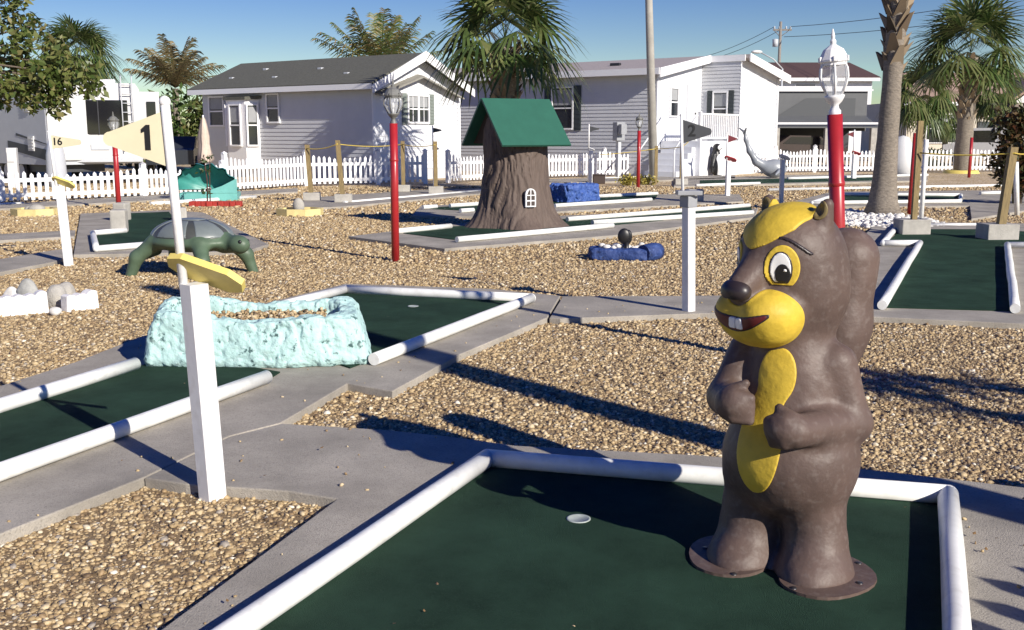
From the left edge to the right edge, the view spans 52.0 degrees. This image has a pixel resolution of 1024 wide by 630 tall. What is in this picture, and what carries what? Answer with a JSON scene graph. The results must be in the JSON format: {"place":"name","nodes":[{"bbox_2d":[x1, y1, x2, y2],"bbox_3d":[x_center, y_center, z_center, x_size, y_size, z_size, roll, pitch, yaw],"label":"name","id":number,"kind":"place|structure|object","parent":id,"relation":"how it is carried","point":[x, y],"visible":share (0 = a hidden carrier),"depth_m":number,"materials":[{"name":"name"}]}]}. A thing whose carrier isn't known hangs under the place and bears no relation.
{"place":"outdoors","nodes":[
{"label":"outdoors","id":0,"kind":"place"},
{"bbox_2d":[0,248,72,275],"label":"path","id":1,"kind":"structure","parent":0,"point":[13,265],"depth_m":12.02,"materials":[{"name":"concrete"}]},
{"bbox_2d":[0,230,74,242],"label":"path","id":2,"kind":"structure","parent":0,"point":[30,236],"depth_m":14.93,"materials":[{"name":"concrete"}]},
{"bbox_2d":[0,188,297,210],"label":"path","id":3,"kind":"structure","parent":0,"point":[97,201],"depth_m":23.14,"materials":[{"name":"concrete"}]},
{"bbox_2d":[74,210,268,257],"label":"path","id":4,"kind":"structure","parent":0,"point":[88,222],"depth_m":14.93,"materials":[{"name":"concrete"}]},
{"bbox_2d":[90,212,171,251],"bbox_3d":[-5.777,-1.380,16.207,1.099,0.082,6.786,-3,10,-14],"label":"golf green","id":5,"kind":"object","parent":4,"relation":"on","point":[142,226],"visible":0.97,"depth_m":15.12,"materials":[{"name":"carpet"}]},
{"bbox_2d":[109,209,128,231],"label":"concrete block","id":6,"kind":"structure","parent":5,"relation":"on","point":[118,218],"depth_m":15.35,"materials":[{"name":"grey concrete"}]},
{"bbox_2d":[0,284,559,544],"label":"path","id":7,"kind":"structure","parent":0,"point":[61,489],"depth_m":5.59,"materials":[{"name":"concrete"}]},
{"bbox_2d":[0,357,279,481],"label":"golf green","id":8,"kind":"object","parent":7,"relation":"on","point":[47,423],"visible":0.89,"depth_m":5.55,"materials":[{"name":"carpet"}]},
{"bbox_2d":[144,295,371,367],"bbox_3d":[-1.634,0.091,6.828,1.422,0.388,0.704,-1,10,-8],"label":"rock planter","id":9,"kind":"object","parent":7,"relation":"on","point":[326,332],"visible":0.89,"depth_m":6.55,"materials":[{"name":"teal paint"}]},
{"bbox_2d":[282,285,535,367],"bbox_3d":[-1.160,0.011,8.182,1.866,0.082,2.970,4,11,21],"label":"golf green","id":10,"kind":"object","parent":7,"relation":"on","point":[398,321],"visible":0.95,"depth_m":8.60,"materials":[{"name":"carpet"}]},
{"bbox_2d":[7,302,1023,625],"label":"stray pebbles","id":11,"kind":"object","parent":7,"relation":"on","point":[451,462],"visible":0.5,"depth_m":4.57,"materials":[{"name":"beige stone"}]},
{"bbox_2d":[303,188,480,208],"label":"path","id":12,"kind":"structure","parent":0,"point":[326,202],"depth_m":23.58,"materials":[{"name":"concrete"}]},
{"bbox_2d":[303,145,320,200],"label":"rope post","id":13,"kind":"object","parent":12,"relation":"on","point":[310,195],"visible":0.99,"depth_m":22.83,"materials":[{"name":"wood"}]},
{"bbox_2d":[334,140,351,201],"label":"rope post","id":14,"kind":"object","parent":12,"relation":"on","point":[342,196],"visible":0.98,"depth_m":22.24,"materials":[{"name":"wood"}]},
{"bbox_2d":[398,141,410,191],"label":"rope post","id":15,"kind":"object","parent":12,"relation":"on","point":[403,187],"visible":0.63,"depth_m":26.24,"materials":[{"name":"wood"}]},
{"bbox_2d":[429,141,442,193],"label":"rope post","id":16,"kind":"object","parent":12,"relation":"on","point":[435,188],"visible":0.91,"depth_m":25.48,"materials":[{"name":"wood"}]},
{"bbox_2d":[0,153,1021,236],"bbox_3d":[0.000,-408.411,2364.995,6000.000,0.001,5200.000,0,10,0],"label":"ground","id":17,"kind":"structure","parent":0,"point":[937,177],"depth_m":32.94,"materials":[{"name":"brown gravel"}]},
{"bbox_2d":[6,148,20,187],"bbox_3d":[-13.723,-4.044,28.892,0.260,1.100,0.223,-2,10,-10],"label":"utility pedestal","id":18,"kind":"object","parent":17,"relation":"on","point":[12,161],"visible":0.69,"depth_m":28.79,"materials":[{"name":"white plastic"}]},
{"bbox_2d":[10,204,57,216],"bbox_3d":[-8.810,-1.935,19.419,0.795,0.220,0.739,0,10,0],"label":"edging ring","id":19,"kind":"object","parent":17,"relation":"on","point":[34,210],"visible":0.93,"depth_m":19.17,"materials":[{"name":"yellow paint"}]},
{"bbox_2d":[0,0,108,121],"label":"leafy tree","id":20,"kind":"object","parent":17,"relation":"on","point":[14,85],"visible":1,"depth_m":18.44,"materials":[{"name":"green plant"}]},
{"bbox_2d":[0,88,112,183],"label":"motorhome","id":21,"kind":"object","parent":17,"relation":"on","point":[24,133],"visible":0.42,"depth_m":30.29,"materials":[{"name":"grey paint"}]},
{"bbox_2d":[46,135,66,186],"bbox_3d":[-12.744,-4.299,29.341,0.540,1.450,0.532,0,10,0],"label":"propane cover","id":22,"kind":"object","parent":17,"relation":"on","point":[59,160],"visible":0.44,"depth_m":29.16,"materials":[{"name":"white plastic"}]},
{"bbox_2d":[47,130,80,265],"bbox_3d":[-5.024,-1.290,11.893,0.377,1.580,0.126,0,10,0],"label":"flag post","id":23,"kind":"object","parent":17,"relation":"on","point":[55,142],"visible":0.98,"depth_m":11.85,"materials":[{"name":"white paint"}]},
{"bbox_2d":[26,13,130,84],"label":"fan palm","id":24,"kind":"object","parent":17,"relation":"on","point":[90,35],"visible":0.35,"depth_m":44.17,"materials":[{"name":"green plant"}]},
{"bbox_2d":[0,160,224,201],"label":"picket fence","id":25,"kind":"object","parent":17,"relation":"on","point":[142,176],"visible":0.67,"depth_m":23.80,"materials":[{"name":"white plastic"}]},
{"bbox_2d":[107,112,120,202],"bbox_3d":[-7.680,-2.951,20.368,0.205,1.959,0.209,0,10,0],"label":"lamp post","id":26,"kind":"object","parent":17,"relation":"on","point":[113,118],"visible":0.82,"depth_m":20.34,"materials":[{"name":"red metal"}]},
{"bbox_2d":[72,75,159,176],"bbox_3d":[-12.868,-5.989,34.023,2.740,3.170,7.658,-3,10,-19],"label":"travel trailer","id":27,"kind":"object","parent":17,"relation":"on","point":[127,103],"visible":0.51,"depth_m":30.55,"materials":[{"name":"white metal"}]},
{"bbox_2d":[128,82,197,169],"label":"bush","id":28,"kind":"object","parent":17,"relation":"on","point":[180,106],"visible":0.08,"depth_m":43.02,"materials":[{"name":"green plant"}]},
{"bbox_2d":[103,96,245,501],"bbox_3d":[-1.334,-0.020,4.234,0.538,1.693,0.132,0,10,0],"label":"flag post","id":29,"kind":"object","parent":17,"relation":"on","point":[150,138],"visible":0.98,"depth_m":4.20,"materials":[{"name":"white paint"}]},
{"bbox_2d":[123,33,226,135],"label":"feather palm","id":30,"kind":"object","parent":17,"relation":"on","point":[173,74],"visible":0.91,"depth_m":48.26,"materials":[{"name":"green plant"}]},
{"bbox_2d":[146,136,203,173],"bbox_3d":[-12.915,-6.208,40.545,1.772,1.376,4.220,-2,10,-10],"label":"parked car","id":31,"kind":"object","parent":17,"relation":"on","point":[186,149],"visible":0.33,"depth_m":38.91,"materials":[{"name":"grey"}]},
{"bbox_2d":[174,95,202,135],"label":"bush","id":32,"kind":"object","parent":17,"relation":"on","point":[191,127],"visible":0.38,"depth_m":44.11,"materials":[{"name":"green plant"}]},
{"bbox_2d":[149,195,256,204],"bbox_3d":[-6.751,-2.532,23.155,0.082,0.084,2.923,6,12,33],"label":"edge pipe","id":33,"kind":"object","parent":17,"relation":"on","point":[188,200],"visible":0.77,"depth_m":22.84,"materials":[{"name":"white plastic"}]},
{"bbox_2d":[197,115,213,164],"bbox_3d":[-8.421,-4.478,28.818,0.447,1.980,0.473,0,10,0],"label":"garden umbrella","id":34,"kind":"object","parent":17,"relation":"on","point":[204,147],"visible":0.89,"depth_m":28.70,"materials":[{"name":"white fabric"}]},
{"bbox_2d":[177,163,240,200],"bbox_3d":[-6.906,-3.010,23.698,1.542,0.837,0.810,-1,10,-8],"label":"clam obstacle","id":35,"kind":"object","parent":17,"relation":"on","point":[223,185],"visible":0.84,"depth_m":23.68,"materials":[{"name":"teal plastic"}]},
{"bbox_2d":[189,201,242,206],"bbox_3d":[-6.126,-2.301,21.738,1.082,0.110,0.199,0,10,0],"label":"red edging","id":36,"kind":"object","parent":17,"relation":"on","point":[215,203],"visible":0.84,"depth_m":21.66,"materials":[{"name":"brick"}]},
{"bbox_2d":[276,198,323,216],"bbox_3d":[-3.919,-1.994,19.409,0.813,0.340,0.739,0,10,0],"label":"edging ring","id":37,"kind":"object","parent":17,"relation":"on","point":[298,208],"visible":0.97,"depth_m":19.20,"materials":[{"name":"yellow paint"}]},
{"bbox_2d":[221,149,427,188],"bbox_3d":[-5.362,-4.135,29.585,6.703,1.044,1.236,-9,13,-42],"label":"picket fence","id":38,"kind":"object","parent":17,"relation":"on","point":[377,163],"visible":0.81,"depth_m":29.98,"materials":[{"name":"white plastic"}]},
{"bbox_2d":[187,51,474,181],"bbox_3d":[-6.394,-6.876,36.506,9.101,4.080,5.052,7,12,36],"label":"mobile home","id":39,"kind":"object","parent":17,"relation":"on","point":[268,111],"visible":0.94,"depth_m":34.47,"materials":[{"name":"grey"}]},
{"bbox_2d":[208,96,224,126],"bbox_3d":[-10.368,-7.142,36.842,0.850,1.050,0.070,7,12,36],"label":"window","id":40,"kind":"structure","parent":39,"relation":"in","point":[216,112],"depth_m":36.86,"materials":[{"name":"white"}]},
{"bbox_2d":[265,93,280,122],"bbox_3d":[-7.988,-6.901,35.068,0.660,0.980,0.070,7,12,36],"label":"window","id":41,"kind":"structure","parent":39,"relation":"in","point":[272,100],"depth_m":35.07,"materials":[{"name":"white"}]},
{"bbox_2d":[407,94,429,123],"bbox_3d":[-3.026,-6.669,34.028,0.070,0.920,1.050,7,12,36],"label":"window","id":42,"kind":"structure","parent":39,"relation":"in","point":[418,106],"depth_m":34.02,"materials":[{"name":"white"}]},
{"bbox_2d":[310,7,443,57],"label":"feather palm","id":43,"kind":"object","parent":17,"relation":"on","point":[385,46],"visible":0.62,"depth_m":44.07,"materials":[{"name":"green plant"}]},
{"bbox_2d":[422,0,591,109],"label":"fan palm","id":44,"kind":"object","parent":17,"relation":"on","point":[507,63],"visible":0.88,"depth_m":27.11,"materials":[{"name":"green plant"}]},
{"bbox_2d":[0,185,1023,629],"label":"gravel","id":45,"kind":"structure","parent":17,"relation":"on","point":[302,227],"depth_m":6.83,"materials":[{"name":"beige gravel"}]},
{"bbox_2d":[0,290,48,316],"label":"scalloped edging","id":46,"kind":"object","parent":45,"relation":"on","point":[35,302],"visible":0.95,"depth_m":8.76,"materials":[{"name":"white concrete"}]},
{"bbox_2d":[16,278,37,294],"bbox_3d":[-4.197,-0.179,9.111,0.205,0.280,0.150,0,10,0],"label":"garden rock","id":47,"kind":"object","parent":45,"relation":"on","point":[26,285],"visible":0.41,"depth_m":9.05,"materials":[{"name":"grey stone"}]},
{"bbox_2d":[47,284,66,307],"bbox_3d":[-3.951,-0.152,9.114,0.195,0.227,0.165,0,10,0],"label":"garden rock","id":48,"kind":"object","parent":45,"relation":"on","point":[55,292],"visible":0.55,"depth_m":9.05,"materials":[{"name":"stone"}]},
{"bbox_2d":[61,289,98,311],"bbox_3d":[-3.709,-0.115,9.010,0.100,0.188,0.293,8,13,39],"label":"scalloped edging","id":49,"kind":"object","parent":45,"relation":"on","point":[85,299],"visible":0.91,"depth_m":8.97,"materials":[{"name":"white concrete"}]},
{"bbox_2d":[125,217,258,275],"bbox_3d":[-3.355,-0.715,11.205,1.398,0.642,0.948,4,11,22],"label":"turtle statue","id":50,"kind":"object","parent":45,"relation":"on","point":[202,237],"visible":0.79,"depth_m":10.94,"materials":[{"name":"green paint"}]},
{"bbox_2d":[383,79,402,261],"bbox_3d":[-1.374,-1.649,12.251,0.227,2.164,0.231,0,10,0],"label":"lamp post","id":51,"kind":"object","parent":45,"relation":"on","point":[392,91],"visible":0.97,"depth_m":12.20,"materials":[{"name":"red metal"}]},
{"bbox_2d":[588,228,664,260],"bbox_3d":[1.374,-0.851,12.608,0.900,0.399,0.522,0,10,0],"label":"log planter","id":52,"kind":"object","parent":45,"relation":"on","point":[641,251],"visible":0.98,"depth_m":12.46,"materials":[{"name":"blue paint"}]},
{"bbox_2d":[818,29,849,227],"bbox_3d":[2.010,-0.652,6.491,0.189,2.174,0.192,-4,10,1],"label":"lamp post","id":53,"kind":"object","parent":45,"relation":"on","point":[833,54],"visible":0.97,"depth_m":6.38,"materials":[{"name":"red metal"}]},
{"bbox_2d":[445,147,628,182],"bbox_3d":[2.836,-5.225,35.938,12.617,1.021,1.134,-7,12,-35],"label":"picket fence","id":54,"kind":"object","parent":17,"relation":"on","point":[470,162],"visible":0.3,"depth_m":35.56,"materials":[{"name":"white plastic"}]},
{"bbox_2d":[587,124,598,182],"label":"flag post","id":55,"kind":"object","parent":17,"relation":"on","point":[590,163],"visible":0.97,"depth_m":30.27,"materials":[{"name":"white paint"}]},
{"bbox_2d":[613,122,626,176],"bbox_3d":[3.675,-5.578,35.519,0.404,1.860,0.446,-8,13,-39],"label":"meter pedestal","id":56,"kind":"object","parent":17,"relation":"on","point":[619,130],"visible":0.99,"depth_m":35.47,"materials":[{"name":"grey paint"}]},
{"bbox_2d":[450,53,790,176],"bbox_3d":[2.182,-7.948,42.019,15.201,4.310,8.390,7,12,36],"label":"mobile home","id":57,"kind":"object","parent":17,"relation":"on","point":[720,96],"visible":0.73,"depth_m":38.01,"materials":[{"name":"grey"}]},
{"bbox_2d":[551,86,573,129],"bbox_3d":[1.848,-7.597,38.590,0.980,1.550,0.070,7,12,36],"label":"window","id":58,"kind":"structure","parent":57,"relation":"in","point":[566,117],"depth_m":38.54,"materials":[{"name":"white"}]},
{"bbox_2d":[669,87,679,116],"bbox_3d":[5.756,-7.546,37.238,0.070,1.050,0.620,7,12,36],"label":"window","id":59,"kind":"structure","parent":57,"relation":"in","point":[674,91],"depth_m":37.25,"materials":[{"name":"white"}]},
{"bbox_2d":[683,82,696,139],"bbox_3d":[6.515,-7.425,38.269,0.150,2.060,0.920,7,12,36],"label":"door","id":60,"kind":"structure","parent":57,"relation":"in","point":[690,88],"depth_m":38.11,"materials":[{"name":"white"}]},
{"bbox_2d":[712,91,728,125],"bbox_3d":[7.617,-7.557,38.474,0.620,1.250,0.070,7,12,36],"label":"window","id":61,"kind":"structure","parent":57,"relation":"in","point":[719,98],"depth_m":38.45,"materials":[{"name":"white"}]},
{"bbox_2d":[635,112,642,187],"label":"lamp post","id":62,"kind":"object","parent":17,"relation":"on","point":[639,117],"visible":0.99,"depth_m":28.78,"materials":[{"name":"red metal"}]},
{"bbox_2d":[645,0,657,178],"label":"light pole","id":63,"kind":"object","parent":17,"relation":"on","point":[652,124],"visible":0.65,"depth_m":33.22,"materials":[{"name":"metal"}]},
{"bbox_2d":[675,113,711,311],"bbox_3d":[1.471,-0.776,8.562,0.273,1.705,0.150,0,10,0],"label":"flag post","id":64,"kind":"object","parent":17,"relation":"on","point":[690,131],"visible":1,"depth_m":8.54,"materials":[{"name":"white paint"}]},
{"bbox_2d":[724,132,736,195],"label":"flag post","id":65,"kind":"object","parent":17,"relation":"on","point":[728,170],"visible":0.97,"depth_m":24.54,"materials":[{"name":"white paint"}]},
{"bbox_2d":[772,21,791,61],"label":"utility pole","id":66,"kind":"object","parent":17,"relation":"on","point":[775,43],"visible":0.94,"depth_m":85.30,"materials":[{"name":"grey wood"}]},
{"bbox_2d":[778,154,790,202],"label":"flag post","id":67,"kind":"object","parent":17,"relation":"on","point":[782,177],"visible":0.98,"depth_m":21.10,"materials":[{"name":"grey paint"}]},
{"bbox_2d":[779,135,847,162],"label":"parked car","id":68,"kind":"object","parent":17,"relation":"on","point":[793,143],"visible":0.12,"depth_m":53.98,"materials":[{"name":"brown"}]},
{"bbox_2d":[753,145,874,171],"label":"picket fence","id":69,"kind":"object","parent":17,"relation":"on","point":[814,156],"visible":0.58,"depth_m":40.43,"materials":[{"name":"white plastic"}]},
{"bbox_2d":[768,62,880,152],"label":"white house","id":70,"kind":"structure","parent":17,"relation":"on","point":[804,73],"depth_m":80.46,"materials":[{"name":"white paint"}]},
{"bbox_2d":[848,130,860,177],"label":"flag post","id":71,"kind":"object","parent":17,"relation":"on","point":[854,163],"visible":0.98,"depth_m":33.67,"materials":[{"name":"white paint"}]},
{"bbox_2d":[768,184,1001,190],"bbox_3d":[10.255,-3.458,28.496,7.516,0.084,0.083,-3,10,-18],"label":"edge pipe","id":72,"kind":"object","parent":17,"relation":"on","point":[866,187],"visible":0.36,"depth_m":28.25,"materials":[{"name":"white plastic"}]},
{"bbox_2d":[863,0,914,214],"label":"fan palm","id":73,"kind":"object","parent":17,"relation":"on","point":[883,196],"visible":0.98,"depth_m":18.98,"materials":[{"name":"brown plant"}]},
{"bbox_2d":[845,208,944,228],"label":"white stones","id":74,"kind":"object","parent":17,"relation":"on","point":[870,220],"visible":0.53,"depth_m":18.09,"materials":[{"name":"white stone"}]},
{"bbox_2d":[919,139,928,218],"bbox_3d":[6.484,-2.081,16.545,0.069,1.350,0.069,0,10,0],"label":"white stake","id":75,"kind":"object","parent":74,"relation":"on","point":[923,180],"visible":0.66,"depth_m":16.51,"materials":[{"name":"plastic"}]},
{"bbox_2d":[907,133,915,213],"bbox_3d":[7.363,-2.585,19.306,0.109,1.501,0.089,0,10,0],"label":"red stake","id":76,"kind":"object","parent":17,"relation":"on","point":[911,179],"visible":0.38,"depth_m":19.29,"materials":[{"name":"paint"}]},
{"bbox_2d":[873,56,958,165],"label":"fan palm","id":77,"kind":"object","parent":17,"relation":"on","point":[920,111],"visible":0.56,"depth_m":44.41,"materials":[{"name":"green plant"}]},
{"bbox_2d":[926,103,957,161],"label":"fan palm","id":78,"kind":"object","parent":17,"relation":"on","point":[952,132],"visible":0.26,"depth_m":53.66,"materials":[{"name":"green plant"}]},
{"bbox_2d":[921,149,999,169],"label":"picket fence","id":79,"kind":"object","parent":17,"relation":"on","point":[942,167],"visible":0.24,"depth_m":41.10,"materials":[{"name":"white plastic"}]},
{"bbox_2d":[902,0,1023,169],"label":"fan palm","id":80,"kind":"object","parent":17,"relation":"on","point":[975,70],"visible":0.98,"depth_m":38.34,"materials":[{"name":"green plant"}]},
{"bbox_2d":[974,69,1023,162],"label":"fan palm","id":81,"kind":"object","parent":17,"relation":"on","point":[984,110],"visible":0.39,"depth_m":52.26,"materials":[{"name":"green plant"}]},
{"bbox_2d":[980,101,1023,203],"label":"bush","id":82,"kind":"object","parent":17,"relation":"on","point":[1012,135],"visible":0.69,"depth_m":21.66,"materials":[{"name":"green plant"}]},
{"bbox_2d":[1014,162,1019,215],"bbox_3d":[9.196,-2.294,19.146,0.188,0.989,0.089,0,10,0],"label":"white stake","id":83,"kind":"object","parent":17,"relation":"on","point":[1016,196],"visible":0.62,"depth_m":19.12,"materials":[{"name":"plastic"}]},
{"bbox_2d":[0,0,1023,122],"label":"sky","id":84,"kind":"structure","parent":0,"point":[231,33],"materials":[{"name":"blue"}]},
{"bbox_2d":[348,208,757,251],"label":"path","id":85,"kind":"structure","parent":0,"point":[425,242],"depth_m":14.93,"materials":[{"name":"concrete"}]},
{"bbox_2d":[399,203,753,242],"bbox_3d":[1.803,-1.639,17.700,8.759,0.080,1.896,-9,13,-43],"label":"golf green","id":86,"kind":"object","parent":85,"relation":"on","point":[457,234],"visible":0.92,"depth_m":16.59,"materials":[{"name":"carpet"}]},
{"bbox_2d":[462,98,570,229],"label":"stump house","id":87,"kind":"structure","parent":86,"relation":"on","point":[515,138],"depth_m":16.07,"materials":[{"name":"brown paint"}]},
{"bbox_2d":[411,194,743,218],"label":"path","id":88,"kind":"structure","parent":0,"point":[665,200],"depth_m":21.03,"materials":[{"name":"concrete"}]},
{"bbox_2d":[421,192,657,212],"bbox_3d":[1.196,-2.431,22.268,7.248,0.080,2.033,-9,13,-42],"label":"golf green","id":89,"kind":"object","parent":88,"relation":"on","point":[604,199],"visible":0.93,"depth_m":21.57,"materials":[{"name":"carpet"}]},
{"bbox_2d":[550,182,599,202],"bbox_3d":[1.333,-2.634,22.489,1.102,0.410,0.662,-9,14,-43],"label":"painted rock","id":90,"kind":"object","parent":89,"relation":"on","point":[569,192],"visible":0.94,"depth_m":22.20,"materials":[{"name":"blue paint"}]},
{"bbox_2d":[145,424,1023,629],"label":"path","id":91,"kind":"structure","parent":0,"point":[298,464],"depth_m":4.35,"materials":[{"name":"concrete"}]},
{"bbox_2d":[211,449,971,629],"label":"golf green","id":92,"kind":"object","parent":91,"relation":"on","point":[514,540],"visible":0.98,"depth_m":3.55,"materials":[{"name":"carpet"}]},
{"bbox_2d":[689,195,879,600],"bbox_3d":[0.994,0.214,3.582,0.628,1.237,0.792,6,12,32],"label":"animal statue","id":93,"kind":"object","parent":92,"relation":"on","point":[785,393],"visible":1,"depth_m":3.38,"materials":[{"name":"brown paint"}]},
{"bbox_2d":[550,295,720,323],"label":"path","id":94,"kind":"structure","parent":0,"point":[642,308],"depth_m":8.76,"materials":[{"name":"concrete"}]},
{"bbox_2d":[549,175,734,183],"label":"path","id":95,"kind":"structure","parent":0,"point":[609,180],"depth_m":33.21,"materials":[{"name":"concrete"}]},
{"bbox_2d":[710,144,724,175],"bbox_3d":[7.171,-5.370,36.433,0.541,1.139,0.545,0,10,-1],"label":"penguin statue","id":96,"kind":"object","parent":95,"relation":"on","point":[717,166],"visible":0.96,"depth_m":36.31,"materials":[{"name":"white"}]},
{"bbox_2d":[674,174,927,187],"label":"path","id":97,"kind":"structure","parent":0,"point":[692,182],"depth_m":32.24,"materials":[{"name":"concrete"}]},
{"bbox_2d":[739,128,786,176],"bbox_3d":[8.246,-5.304,34.308,1.565,1.612,1.279,-1,10,-8],"label":"whale statue","id":98,"kind":"object","parent":97,"relation":"on","point":[770,168],"visible":0.91,"depth_m":34.20,"materials":[{"name":"grey paint"}]},
{"bbox_2d":[695,174,928,186],"bbox_3d":[9.126,-4.272,32.895,11.638,0.080,2.959,-6,12,-33],"label":"golf green","id":99,"kind":"object","parent":97,"relation":"on","point":[705,183],"visible":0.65,"depth_m":32.28,"materials":[{"name":"carpet"}]},
{"bbox_2d":[897,135,911,173],"bbox_3d":[13.254,-5.386,35.699,0.880,1.420,0.880,0,10,0],"label":"white tank","id":100,"kind":"object","parent":97,"relation":"on","point":[904,152],"visible":0.45,"depth_m":35.34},
{"bbox_2d":[777,86,877,162],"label":"carport house","id":101,"kind":"structure","parent":0,"point":[803,110],"depth_m":55.22,"materials":[{"name":"grey"}]},
{"bbox_2d":[798,190,1023,220],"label":"path","id":102,"kind":"structure","parent":0,"point":[981,206],"depth_m":21.91,"materials":[{"name":"concrete"}]},
{"bbox_2d":[810,191,1000,204],"bbox_3d":[9.413,-2.647,23.516,7.296,0.082,3.064,-2,10,-11],"label":"golf green","id":103,"kind":"object","parent":102,"relation":"on","point":[856,198],"visible":0.56,"depth_m":23.42,"materials":[{"name":"carpet"}]},
{"bbox_2d":[860,73,1023,158],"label":"cream house","id":104,"kind":"structure","parent":0,"point":[873,111],"depth_m":61.46,"materials":[{"name":"paint"}]},
{"bbox_2d":[867,222,1023,329],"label":"path","id":105,"kind":"structure","parent":0,"point":[892,259],"depth_m":8.70,"materials":[{"name":"concrete"}]},
{"bbox_2d":[877,228,1023,312],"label":"golf green","id":106,"kind":"object","parent":105,"relation":"on","point":[957,269],"visible":0.97,"depth_m":10.84,"materials":[{"name":"carpet"}]},
{"bbox_2d":[893,121,930,234],"bbox_3d":[5.810,-1.976,15.144,0.420,1.620,0.336,-1,10,-4],"label":"rope post","id":107,"kind":"object","parent":106,"relation":"on","point":[913,224],"visible":0.85,"depth_m":15.09,"materials":[{"name":"wood"}]},
{"bbox_2d":[975,147,1019,239],"bbox_3d":[6.707,-1.668,14.427,0.440,1.260,0.352,-1,10,-4],"label":"rope post","id":108,"kind":"object","parent":106,"relation":"on","point":[1000,228],"visible":0.98,"depth_m":14.34,"materials":[{"name":"wood"}]},
{"bbox_2d":[943,128,1019,161],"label":"parked van","id":109,"kind":"object","parent":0,"point":[982,138],"visible":0.06,"depth_m":48.76,"materials":[{"name":"white"}]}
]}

